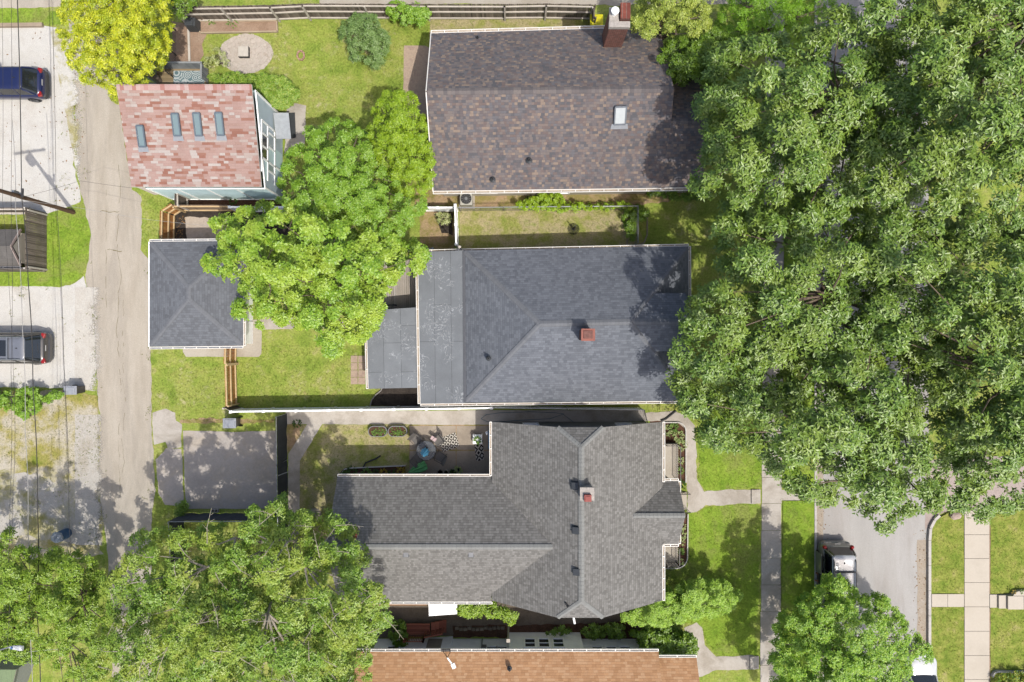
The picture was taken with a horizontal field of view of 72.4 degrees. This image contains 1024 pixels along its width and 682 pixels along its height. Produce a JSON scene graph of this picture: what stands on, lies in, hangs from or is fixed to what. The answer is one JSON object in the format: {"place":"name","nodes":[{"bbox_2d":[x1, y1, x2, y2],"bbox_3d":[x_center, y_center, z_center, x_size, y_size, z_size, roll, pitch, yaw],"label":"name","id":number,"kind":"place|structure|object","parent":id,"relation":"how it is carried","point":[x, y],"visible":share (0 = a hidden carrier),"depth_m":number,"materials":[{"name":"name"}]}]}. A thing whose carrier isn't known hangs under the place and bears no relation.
{"place":"outdoors","nodes":[
{"label":"outdoors","id":0,"kind":"place"},
{"bbox_2d":[0,8,60,25],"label":"lawn","id":1,"kind":"structure","parent":0,"point":[40,14],"depth_m":41.98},
{"bbox_2d":[0,0,60,8],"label":"driveway","id":2,"kind":"structure","parent":0,"point":[29,3],"depth_m":41.99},
{"bbox_2d":[0,203,90,286],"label":"lawn","id":3,"kind":"structure","parent":0,"point":[67,239],"depth_m":41.98,"materials":[{"name":"plant"}]},
{"bbox_2d":[0,189,75,213],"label":"utility pole","id":4,"kind":"object","parent":3,"relation":"on","point":[15,193],"visible":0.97,"depth_m":38.58,"materials":[{"name":"wood"}]},
{"bbox_2d":[12,121,32,681],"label":"power line","id":5,"kind":"object","parent":4,"relation":"attached to","point":[24,362],"visible":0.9,"depth_m":37.10,"materials":[{"name":"grey metal"}]},
{"bbox_2d":[17,0,40,681],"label":"power line","id":6,"kind":"object","parent":4,"relation":"attached to","point":[30,309],"visible":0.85,"depth_m":37.33,"materials":[{"name":"black metal"}]},
{"bbox_2d":[0,390,100,459],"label":"lawn","id":7,"kind":"structure","parent":0,"point":[59,443],"depth_m":41.98,"materials":[{"name":"plant"}]},
{"bbox_2d":[0,386,64,420],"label":"bramble","id":8,"kind":"object","parent":7,"relation":"on","point":[48,398],"visible":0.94,"depth_m":41.01,"materials":[{"name":"green plant"}]},
{"bbox_2d":[185,216,241,238],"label":"slab","id":9,"kind":"structure","parent":0,"point":[200,230],"depth_m":41.98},
{"bbox_2d":[183,431,276,508],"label":"parking slab","id":10,"kind":"structure","parent":0,"point":[229,470],"depth_m":41.98,"materials":[{"name":"concrete"}]},
{"bbox_2d":[284,103,305,152],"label":"path","id":11,"kind":"structure","parent":0,"point":[299,110],"depth_m":41.99,"materials":[{"name":"concrete"}]},
{"bbox_2d":[288,422,322,529],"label":"path","id":12,"kind":"structure","parent":0,"point":[301,444],"depth_m":41.98,"materials":[{"name":"concrete"}]},
{"bbox_2d":[351,356,364,383],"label":"paver patio","id":13,"kind":"structure","parent":0,"point":[357,369],"depth_m":41.96,"materials":[{"name":"stone"}]},
{"bbox_2d":[403,45,428,116],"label":"paver patio","id":14,"kind":"structure","parent":0,"point":[415,65],"depth_m":41.98,"materials":[{"name":"stone"}]},
{"bbox_2d":[403,620,445,642],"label":"deck stairs","id":15,"kind":"structure","parent":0,"point":[437,627],"depth_m":41.42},
{"bbox_2d":[410,426,488,472],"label":"patio","id":16,"kind":"structure","parent":0,"point":[467,462],"depth_m":41.98,"materials":[{"name":"concrete"}]},
{"bbox_2d":[286,410,643,424],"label":"path","id":17,"kind":"structure","parent":0,"point":[460,417],"depth_m":41.99,"materials":[{"name":"concrete"}]},
{"bbox_2d":[370,600,645,637],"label":"side path","id":18,"kind":"structure","parent":0,"point":[413,614],"depth_m":41.99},
{"bbox_2d":[387,619,408,647],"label":"bush","id":19,"kind":"object","parent":18,"relation":"on","point":[402,627],"visible":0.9,"depth_m":40.89,"materials":[{"name":"green plant"}]},
{"bbox_2d":[0,0,1023,681],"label":"ground","id":20,"kind":"structure","parent":0,"point":[308,364],"depth_m":42.00,"materials":[{"name":"plant"}]},
{"bbox_2d":[0,655,33,681],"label":"shed","id":21,"kind":"structure","parent":20,"relation":"on","point":[10,671],"depth_m":40.70,"materials":[{"name":"green metal"}]},
{"bbox_2d":[0,229,33,267],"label":"shed","id":22,"kind":"structure","parent":20,"relation":"on","point":[10,256],"depth_m":40.49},
{"bbox_2d":[23,207,46,271],"bbox_3d":[-27.990,-5.925,41.065,0.200,1.871,3.570,0,90,0],"label":"wooden fence","id":23,"kind":"object","parent":20,"relation":"on","point":[41,246],"visible":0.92,"depth_m":41.08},
{"bbox_2d":[0,26,80,214],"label":"gravel yard","id":24,"kind":"structure","parent":20,"relation":"on","point":[46,174],"depth_m":41.99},
{"bbox_2d":[0,66,48,101],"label":"parked car","id":25,"kind":"object","parent":24,"relation":"on","point":[34,84],"visible":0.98,"depth_m":40.78,"materials":[{"name":"blue metal"}]},
{"bbox_2d":[0,276,91,388],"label":"gravel yard","id":26,"kind":"structure","parent":20,"relation":"on","point":[46,308],"depth_m":41.99,"materials":[{"name":"gravel"}]},
{"bbox_2d":[0,331,52,364],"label":"parked car","id":27,"kind":"object","parent":26,"relation":"on","point":[42,347],"visible":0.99,"depth_m":40.72,"materials":[{"name":"grey metal"}]},
{"bbox_2d":[0,469,101,545],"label":"gravel yard","id":28,"kind":"structure","parent":20,"relation":"on","point":[56,514],"depth_m":41.99,"materials":[{"name":"gravel"}]},
{"bbox_2d":[0,425,103,558],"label":"gravel verge","id":29,"kind":"structure","parent":20,"relation":"on","point":[55,470],"depth_m":41.99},
{"bbox_2d":[67,0,155,681],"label":"alley","id":30,"kind":"structure","parent":20,"relation":"on","point":[128,512],"depth_m":41.99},
{"bbox_2d":[0,525,116,681],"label":"mulberry tree","id":31,"kind":"object","parent":30,"relation":"on","point":[20,585],"visible":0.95,"depth_m":35.99,"materials":[{"name":"green plant"}]},
{"bbox_2d":[50,30,84,181],"bbox_3d":[-26.146,-13.520,41.980,3.149,0.001,10.331,0,90,0],"label":"gravel scatter","id":32,"kind":"object","parent":30,"relation":"on","point":[66,76],"visible":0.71,"depth_m":41.98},
{"bbox_2d":[74,287,101,390],"bbox_3d":[-24.875,-0.001,41.980,2.726,0.001,6.479,0,90,0],"label":"gravel scatter","id":33,"kind":"object","parent":30,"relation":"on","point":[85,338],"visible":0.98,"depth_m":41.98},
{"bbox_2d":[74,414,104,544],"bbox_3d":[-24.662,8.326,41.980,3.183,0.001,7.848,0,90,0],"label":"gravel scatter","id":34,"kind":"object","parent":30,"relation":"on","point":[87,509],"visible":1,"depth_m":41.98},
{"bbox_2d":[97,64,115,189],"bbox_3d":[-24.373,-12.860,41.983,0.940,0.001,7.660,-2,90,0],"label":"alley patch","id":35,"kind":"object","parent":30,"relation":"on","point":[105,125],"visible":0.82,"depth_m":41.98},
{"bbox_2d":[54,0,175,104],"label":"yellow tree","id":36,"kind":"object","parent":20,"relation":"on","point":[108,19],"visible":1,"depth_m":35.81,"materials":[{"name":"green plant"}]},
{"bbox_2d":[141,194,174,248],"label":"side yard","id":37,"kind":"structure","parent":20,"relation":"on","point":[149,205],"depth_m":41.99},
{"bbox_2d":[152,409,181,448],"bbox_3d":[-20.687,5.260,41.988,1.798,0.001,2.414,0,90,0],"label":"apron","id":38,"kind":"object","parent":20,"relation":"on","point":[167,427],"visible":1,"depth_m":41.99,"materials":[{"name":"concrete"}]},
{"bbox_2d":[156,448,183,505],"bbox_3d":[-20.515,8.185,41.984,1.730,0.001,3.514,0,90,0],"label":"apron","id":39,"kind":"object","parent":20,"relation":"on","point":[169,464],"visible":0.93,"depth_m":41.98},
{"bbox_2d":[148,61,207,83],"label":"deck","id":40,"kind":"structure","parent":20,"relation":"on","point":[165,77],"depth_m":41.46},
{"bbox_2d":[173,71,203,83],"bbox_3d":[-19.221,-15.695,41.649,1.845,0.008,0.774,0,90,0],"label":"rug","id":41,"kind":"object","parent":40,"relation":"on","point":[186,77],"visible":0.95,"depth_m":41.65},
{"bbox_2d":[169,21,206,60],"bbox_3d":[-19.436,-17.418,41.990,2.253,0.001,3.782,0,90,0],"label":"garden bed","id":42,"kind":"object","parent":20,"relation":"on","point":[180,40],"visible":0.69,"depth_m":41.99,"materials":[{"name":"soil"}]},
{"bbox_2d":[167,0,202,20],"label":"garden shrub","id":43,"kind":"object","parent":42,"relation":"on","point":[178,12],"visible":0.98,"depth_m":39.22,"materials":[{"name":"green plant"}]},
{"bbox_2d":[148,238,252,348],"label":"garage","id":44,"kind":"structure","parent":20,"relation":"on","point":[189,303],"depth_m":39.01,"materials":[{"name":"grey stone"}]},
{"bbox_2d":[116,84,295,199],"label":"garage","id":45,"kind":"structure","parent":20,"relation":"on","point":[190,135],"depth_m":38.11,"materials":[{"name":"red"}]},
{"bbox_2d":[183,320,261,356],"bbox_3d":[-17.369,-0.166,41.984,4.753,0.001,2.235,0,90,0],"label":"pad","id":46,"kind":"object","parent":20,"relation":"on","point":[252,350],"visible":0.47,"depth_m":41.98,"materials":[{"name":"concrete"}]},
{"bbox_2d":[168,513,276,522],"bbox_3d":[-16.710,10.340,41.030,6.016,1.940,0.096,0,90,0],"label":"chain link fence","id":47,"kind":"object","parent":20,"relation":"on","point":[216,517],"visible":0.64,"depth_m":40.87,"materials":[{"name":"metal"}]},
{"bbox_2d":[224,364,239,406],"bbox_3d":[-16.455,2.578,41.140,0.170,1.720,2.461,-1,90,0],"label":"wooden fence","id":48,"kind":"object","parent":20,"relation":"on","point":[231,375],"visible":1,"depth_m":41.03,"materials":[{"name":"brown wood"}]},
{"bbox_2d":[165,211,303,241],"bbox_3d":[-16.484,-6.929,41.990,8.727,0.001,2.140,0,90,0],"label":"mulch bed","id":49,"kind":"object","parent":20,"relation":"on","point":[211,214],"visible":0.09,"depth_m":41.99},
{"bbox_2d":[159,211,174,238],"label":"wooden fence","id":50,"kind":"object","parent":49,"relation":"on","point":[169,225],"visible":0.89,"depth_m":40.94,"materials":[{"name":"brown wood"}]},
{"bbox_2d":[172,205,235,212],"bbox_3d":[-18.015,-7.770,41.191,3.240,1.618,0.170,0,90,0],"label":"wooden fence","id":51,"kind":"object","parent":49,"relation":"on","point":[207,207],"visible":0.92,"depth_m":41.08,"materials":[{"name":"brown wood"}]},
{"bbox_2d":[199,20,278,33],"bbox_3d":[-16.380,-18.795,41.920,4.750,0.180,0.790,0,90,0],"label":"raised bed","id":52,"kind":"object","parent":20,"relation":"on","point":[251,26],"visible":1,"depth_m":41.87,"materials":[{"name":"soil"}]},
{"bbox_2d":[188,195,295,205],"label":"side yard","id":53,"kind":"structure","parent":20,"relation":"on","point":[223,202],"depth_m":41.99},
{"bbox_2d":[219,33,272,73],"bbox_3d":[-15.947,-17.240,41.980,3.315,0.040,2.466,0,90,0],"label":"stone circle","id":54,"kind":"object","parent":20,"relation":"on","point":[261,52],"visible":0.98,"depth_m":41.99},
{"bbox_2d":[207,71,299,109],"bbox_3d":[-14.753,-14.911,40.859,5.478,2.424,2.231,23,90,0],"label":"hedge","id":55,"kind":"object","parent":20,"relation":"on","point":[275,91],"visible":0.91,"depth_m":40.01,"materials":[{"name":"green plant"}]},
{"bbox_2d":[275,413,287,560],"bbox_3d":[-13.467,8.520,41.030,0.102,1.940,8.387,-1,90,0],"label":"chain link fence","id":56,"kind":"object","parent":20,"relation":"on","point":[281,444],"visible":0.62,"depth_m":40.95,"materials":[{"name":"metal"}]},
{"bbox_2d":[199,198,431,360],"bbox_3d":[-10.818,-4.011,36.497,11.901,11.039,8.574,31,90,0],"label":"maple tree","id":57,"kind":"object","parent":20,"relation":"on","point":[333,262],"visible":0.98,"depth_m":34.14,"materials":[{"name":"green plant"}]},
{"bbox_2d":[274,116,428,244],"bbox_3d":[-8.572,-7.992,37.355,8.210,9.336,6.389,41,90,0],"label":"linden tree","id":58,"kind":"object","parent":20,"relation":"on","point":[359,200],"visible":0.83,"depth_m":34.85,"materials":[{"name":"green plant"}]},
{"bbox_2d":[300,425,408,539],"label":"side yard","id":59,"kind":"structure","parent":20,"relation":"on","point":[353,447],"depth_m":41.99,"materials":[{"name":"plant"}]},
{"bbox_2d":[89,491,401,681],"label":"ash tree","id":60,"kind":"object","parent":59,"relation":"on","point":[243,613],"visible":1,"depth_m":31.89,"materials":[{"name":"green plant"}]},
{"bbox_2d":[229,405,493,412],"bbox_3d":[-8.670,3.960,41.078,15.162,1.845,0.160,-1,90,0],"label":"vinyl fence","id":61,"kind":"object","parent":20,"relation":"on","point":[329,409],"visible":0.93,"depth_m":40.72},
{"bbox_2d":[337,11,391,70],"bbox_3d":[-8.573,-17.390,40.396,3.430,3.277,3.814,0,90,0],"label":"dogwood shrub","id":62,"kind":"object","parent":20,"relation":"on","point":[356,22],"visible":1,"depth_m":39.85,"materials":[{"name":"green plant"}]},
{"bbox_2d":[172,3,592,21],"bbox_3d":[-7.456,-19.241,41.070,24.298,1.860,0.314,0,90,0],"label":"wooden fence","id":63,"kind":"object","parent":20,"relation":"on","point":[232,13],"visible":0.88,"depth_m":40.99,"materials":[{"name":"wood"}]},
{"bbox_2d":[371,388,419,405],"bbox_3d":[-6.824,3.300,41.984,3.248,0.001,1.350,0,90,0],"label":"mulch bed","id":64,"kind":"object","parent":20,"relation":"on","point":[396,397],"visible":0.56,"depth_m":41.98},
{"bbox_2d":[365,88,436,201],"bbox_3d":[-5.847,-10.357,37.929,3.924,8.178,5.976,0,90,0],"label":"upright tree","id":65,"kind":"object","parent":20,"relation":"on","point":[407,140],"visible":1,"depth_m":35.38,"materials":[{"name":"green plant"}]},
{"bbox_2d":[379,247,433,308],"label":"deck","id":66,"kind":"structure","parent":20,"relation":"on","point":[397,298],"depth_m":41.50,"materials":[{"name":"grey wood"}]},
{"bbox_2d":[385,0,431,27],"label":"bush","id":67,"kind":"object","parent":20,"relation":"on","point":[411,15],"visible":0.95,"depth_m":40.13,"materials":[{"name":"green plant"}]},
{"bbox_2d":[419,211,454,248],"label":"side yard","id":68,"kind":"structure","parent":20,"relation":"on","point":[430,226],"depth_m":41.98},
{"bbox_2d":[452,624,505,637],"bbox_3d":[-1.941,17.410,41.987,3.258,0.001,0.845,0,90,0],"label":"soil strip","id":69,"kind":"object","parent":20,"relation":"on","point":[500,633],"visible":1,"depth_m":41.99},
{"bbox_2d":[456,601,518,626],"bbox_3d":[-1.418,15.540,40.637,3.729,2.824,1.712,0,90,0],"label":"bush","id":70,"kind":"object","parent":20,"relation":"on","point":[509,616],"visible":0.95,"depth_m":39.63,"materials":[{"name":"green plant"}]},
{"bbox_2d":[327,421,690,623],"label":"house","id":71,"kind":"structure","parent":20,"relation":"on","point":[559,520],"depth_m":37.39,"materials":[{"name":"grey"}]},
{"bbox_2d":[429,14,589,36],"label":"side yard","id":72,"kind":"structure","parent":20,"relation":"on","point":[448,24],"depth_m":41.99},
{"bbox_2d":[354,632,699,681],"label":"house","id":73,"kind":"structure","parent":20,"relation":"on","point":[539,657],"depth_m":38.79,"materials":[{"name":"orange"}]},
{"bbox_2d":[415,188,670,207],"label":"side yard","id":74,"kind":"structure","parent":20,"relation":"on","point":[486,201],"depth_m":41.99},
{"bbox_2d":[515,193,632,213],"bbox_3d":[3.680,-8.220,41.417,7.005,1.771,1.394,0,90,0],"label":"climbing ivy","id":75,"kind":"object","parent":74,"relation":"on","point":[547,201],"visible":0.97,"depth_m":40.89,"materials":[{"name":"green plant"}]},
{"bbox_2d":[646,191,702,202],"bbox_3d":[9.861,-8.665,41.811,3.799,1.497,1.007,0,90,0],"label":"climbing ivy","id":76,"kind":"object","parent":74,"relation":"on","point":[686,196],"visible":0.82,"depth_m":41.40,"materials":[{"name":"green plant"}]},
{"bbox_2d":[459,208,643,248],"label":"side yard","id":77,"kind":"structure","parent":20,"relation":"on","point":[528,227],"depth_m":41.99,"materials":[{"name":"plant"}]},
{"bbox_2d":[458,205,638,244],"bbox_3d":[2.130,-6.810,41.355,10.516,1.290,2.206,0,90,0],"label":"chain link fence","id":78,"kind":"object","parent":77,"relation":"on","point":[556,209],"visible":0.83,"depth_m":40.99,"materials":[{"name":"metal"}]},
{"bbox_2d":[621,204,649,241],"bbox_3d":[7.358,-7.034,41.789,1.813,1.458,2.357,0,90,0],"label":"climbing ivy","id":79,"kind":"object","parent":77,"relation":"on","point":[631,224],"visible":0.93,"depth_m":41.30,"materials":[{"name":"green plant"}]},
{"bbox_2d":[426,3,706,195],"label":"house","id":80,"kind":"structure","parent":20,"relation":"on","point":[606,108],"depth_m":37.45,"materials":[{"name":"brown"}]},
{"bbox_2d":[505,621,636,638],"bbox_3d":[3.581,17.464,41.987,7.943,0.001,1.319,0,90,0],"label":"soil strip","id":81,"kind":"object","parent":20,"relation":"on","point":[544,628],"visible":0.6,"depth_m":41.99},
{"bbox_2d":[628,623,698,654],"bbox_3d":[9.011,17.731,41.016,4.271,2.312,2.724,0,90,0],"label":"bush","id":82,"kind":"object","parent":20,"relation":"on","point":[665,640],"visible":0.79,"depth_m":40.30,"materials":[{"name":"green plant"}]},
{"bbox_2d":[650,421,685,483],"bbox_3d":[9.345,6.660,41.986,2.130,0.001,3.810,0,90,0],"label":"planting bed","id":83,"kind":"object","parent":20,"relation":"on","point":[680,428],"visible":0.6,"depth_m":41.99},
{"bbox_2d":[631,0,716,41],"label":"spring tree","id":84,"kind":"object","parent":20,"relation":"on","point":[655,15],"visible":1,"depth_m":36.21,"materials":[{"name":"green plant"}]},
{"bbox_2d":[644,411,750,511],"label":"front walk","id":85,"kind":"structure","parent":20,"relation":"on","point":[699,498],"depth_m":41.98,"materials":[{"name":"concrete"}]},
{"bbox_2d":[656,25,742,88],"bbox_3d":[10.111,-15.132,38.919,5.229,6.228,3.970,-18,90,0],"label":"understory tree","id":86,"kind":"object","parent":20,"relation":"on","point":[687,61],"visible":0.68,"depth_m":36.58,"materials":[{"name":"green plant"}]},
{"bbox_2d":[684,622,754,676],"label":"walk","id":87,"kind":"structure","parent":20,"relation":"on","point":[708,661],"depth_m":41.98,"materials":[{"name":"concrete"}]},
{"bbox_2d":[714,0,836,47],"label":"locust tree","id":88,"kind":"object","parent":20,"relation":"on","point":[764,17],"visible":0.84,"depth_m":37.09,"materials":[{"name":"green plant"}]},
{"bbox_2d":[663,191,899,415],"bbox_3d":[13.824,-1.953,34.933,13.330,14.173,11.561,0,90,0],"label":"oak tree","id":89,"kind":"object","parent":20,"relation":"on","point":[798,302],"visible":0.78,"depth_m":31.93,"materials":[{"name":"green plant"}]},
{"bbox_2d":[685,2,905,235],"bbox_3d":[14.510,-10.699,35.004,12.253,14.024,11.982,0,90,0],"label":"oak tree","id":90,"kind":"object","parent":20,"relation":"on","point":[809,154],"visible":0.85,"depth_m":31.56,"materials":[{"name":"green plant"}]},
{"bbox_2d":[781,501,813,681],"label":"parkway","id":91,"kind":"structure","parent":20,"relation":"on","point":[791,523],"depth_m":41.94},
{"bbox_2d":[783,0,813,488],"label":"parkway","id":92,"kind":"structure","parent":20,"relation":"on","point":[788,259],"depth_m":41.94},
{"bbox_2d":[814,1,816,675],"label":"kerb","id":93,"kind":"structure","parent":20,"relation":"on","point":[815,512],"depth_m":41.91,"materials":[{"name":"concrete"}]},
{"bbox_2d":[673,324,971,537],"bbox_3d":[16.122,4.384,34.246,16.472,15.561,11.032,0,90,0],"label":"oak tree","id":94,"kind":"object","parent":20,"relation":"on","point":[877,448],"visible":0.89,"depth_m":32.09,"materials":[{"name":"green plant"}]},
{"bbox_2d":[767,571,934,681],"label":"street tree","id":95,"kind":"object","parent":20,"relation":"on","point":[823,640],"visible":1,"depth_m":36.21,"materials":[{"name":"green plant"}]},
{"bbox_2d":[838,0,1023,244],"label":"oak tree","id":96,"kind":"object","parent":20,"relation":"on","point":[926,155],"visible":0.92,"depth_m":29.80,"materials":[{"name":"green plant"}]},
{"bbox_2d":[927,514,940,646],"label":"kerb","id":97,"kind":"structure","parent":20,"relation":"on","point":[931,525],"depth_m":41.80,"materials":[{"name":"concrete"}]},
{"bbox_2d":[846,208,1023,525],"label":"oak tree","id":98,"kind":"object","parent":20,"relation":"on","point":[995,292],"visible":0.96,"depth_m":31.02,"materials":[{"name":"green plant"}]},
{"bbox_2d":[925,456,1023,529],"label":"side drive","id":99,"kind":"structure","parent":20,"relation":"on","point":[997,491],"depth_m":41.98,"materials":[{"name":"concrete"}]},
{"bbox_2d":[365,244,690,405],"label":"house","id":100,"kind":"structure","parent":0,"point":[571,325],"depth_m":38.15,"materials":[{"name":"grey"}]},
{"bbox_2d":[319,0,764,5],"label":"driveway","id":101,"kind":"structure","parent":0,"point":[596,2],"depth_m":41.99,"materials":[{"name":"concrete"}]},
{"bbox_2d":[665,504,761,655],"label":"front lawn","id":102,"kind":"structure","parent":0,"point":[748,614],"depth_m":41.99,"materials":[{"name":"plant"}]},
{"bbox_2d":[620,575,743,629],"bbox_3d":[9.856,15.154,40.075,7.529,3.903,3.375,-8,90,0],"label":"front shrub","id":103,"kind":"object","parent":102,"relation":"on","point":[679,604],"visible":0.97,"depth_m":39.47,"materials":[{"name":"green plant"}]},
{"bbox_2d":[697,349,761,490],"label":"front lawn","id":104,"kind":"structure","parent":0,"point":[727,469],"depth_m":41.99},
{"bbox_2d":[760,0,784,681],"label":"sidewalk","id":105,"kind":"structure","parent":0,"point":[771,561],"depth_m":41.97,"materials":[{"name":"concrete"}]},
{"bbox_2d":[823,0,928,681],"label":"street","id":106,"kind":"structure","parent":0,"point":[887,566],"depth_m":41.99,"materials":[{"name":"asphalt"}]},
{"bbox_2d":[817,0,823,678],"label":"gutter strip","id":107,"kind":"object","parent":106,"relation":"on","point":[820,512],"visible":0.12,"depth_m":41.98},
{"bbox_2d":[815,540,858,625],"bbox_3d":[19.120,14.325,41.063,2.260,1.849,4.950,0,90,0],"label":"parked car","id":108,"kind":"object","parent":106,"relation":"on","point":[834,557],"visible":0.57,"depth_m":40.53,"materials":[{"name":"silver metal"}]},
{"bbox_2d":[901,653,937,681],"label":"parked car","id":109,"kind":"object","parent":106,"relation":"on","point":[923,671],"visible":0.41,"depth_m":41.11,"materials":[{"name":"white metal"}]},
{"bbox_2d":[917,540,926,642],"bbox_3d":[24.580,18.521,41.981,0.639,0.001,13.208,0,90,0],"label":"gutter strip","id":110,"kind":"object","parent":106,"relation":"on","point":[921,576],"visible":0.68,"depth_m":41.98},
{"bbox_2d":[931,512,963,593],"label":"lawn","id":111,"kind":"structure","parent":0,"point":[948,563],"depth_m":41.87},
{"bbox_2d":[931,607,963,681],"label":"lawn","id":112,"kind":"structure","parent":0,"point":[947,630],"depth_m":41.87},
{"bbox_2d":[931,510,1023,681],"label":"sidewalk","id":113,"kind":"structure","parent":0,"point":[976,600],"depth_m":41.85,"materials":[{"name":"concrete"}]},
{"bbox_2d":[989,607,1023,681],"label":"lawn","id":114,"kind":"structure","parent":0,"point":[1010,644],"depth_m":41.87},
{"bbox_2d":[990,510,1023,593],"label":"lawn","id":115,"kind":"structure","parent":0,"point":[1011,553],"depth_m":41.87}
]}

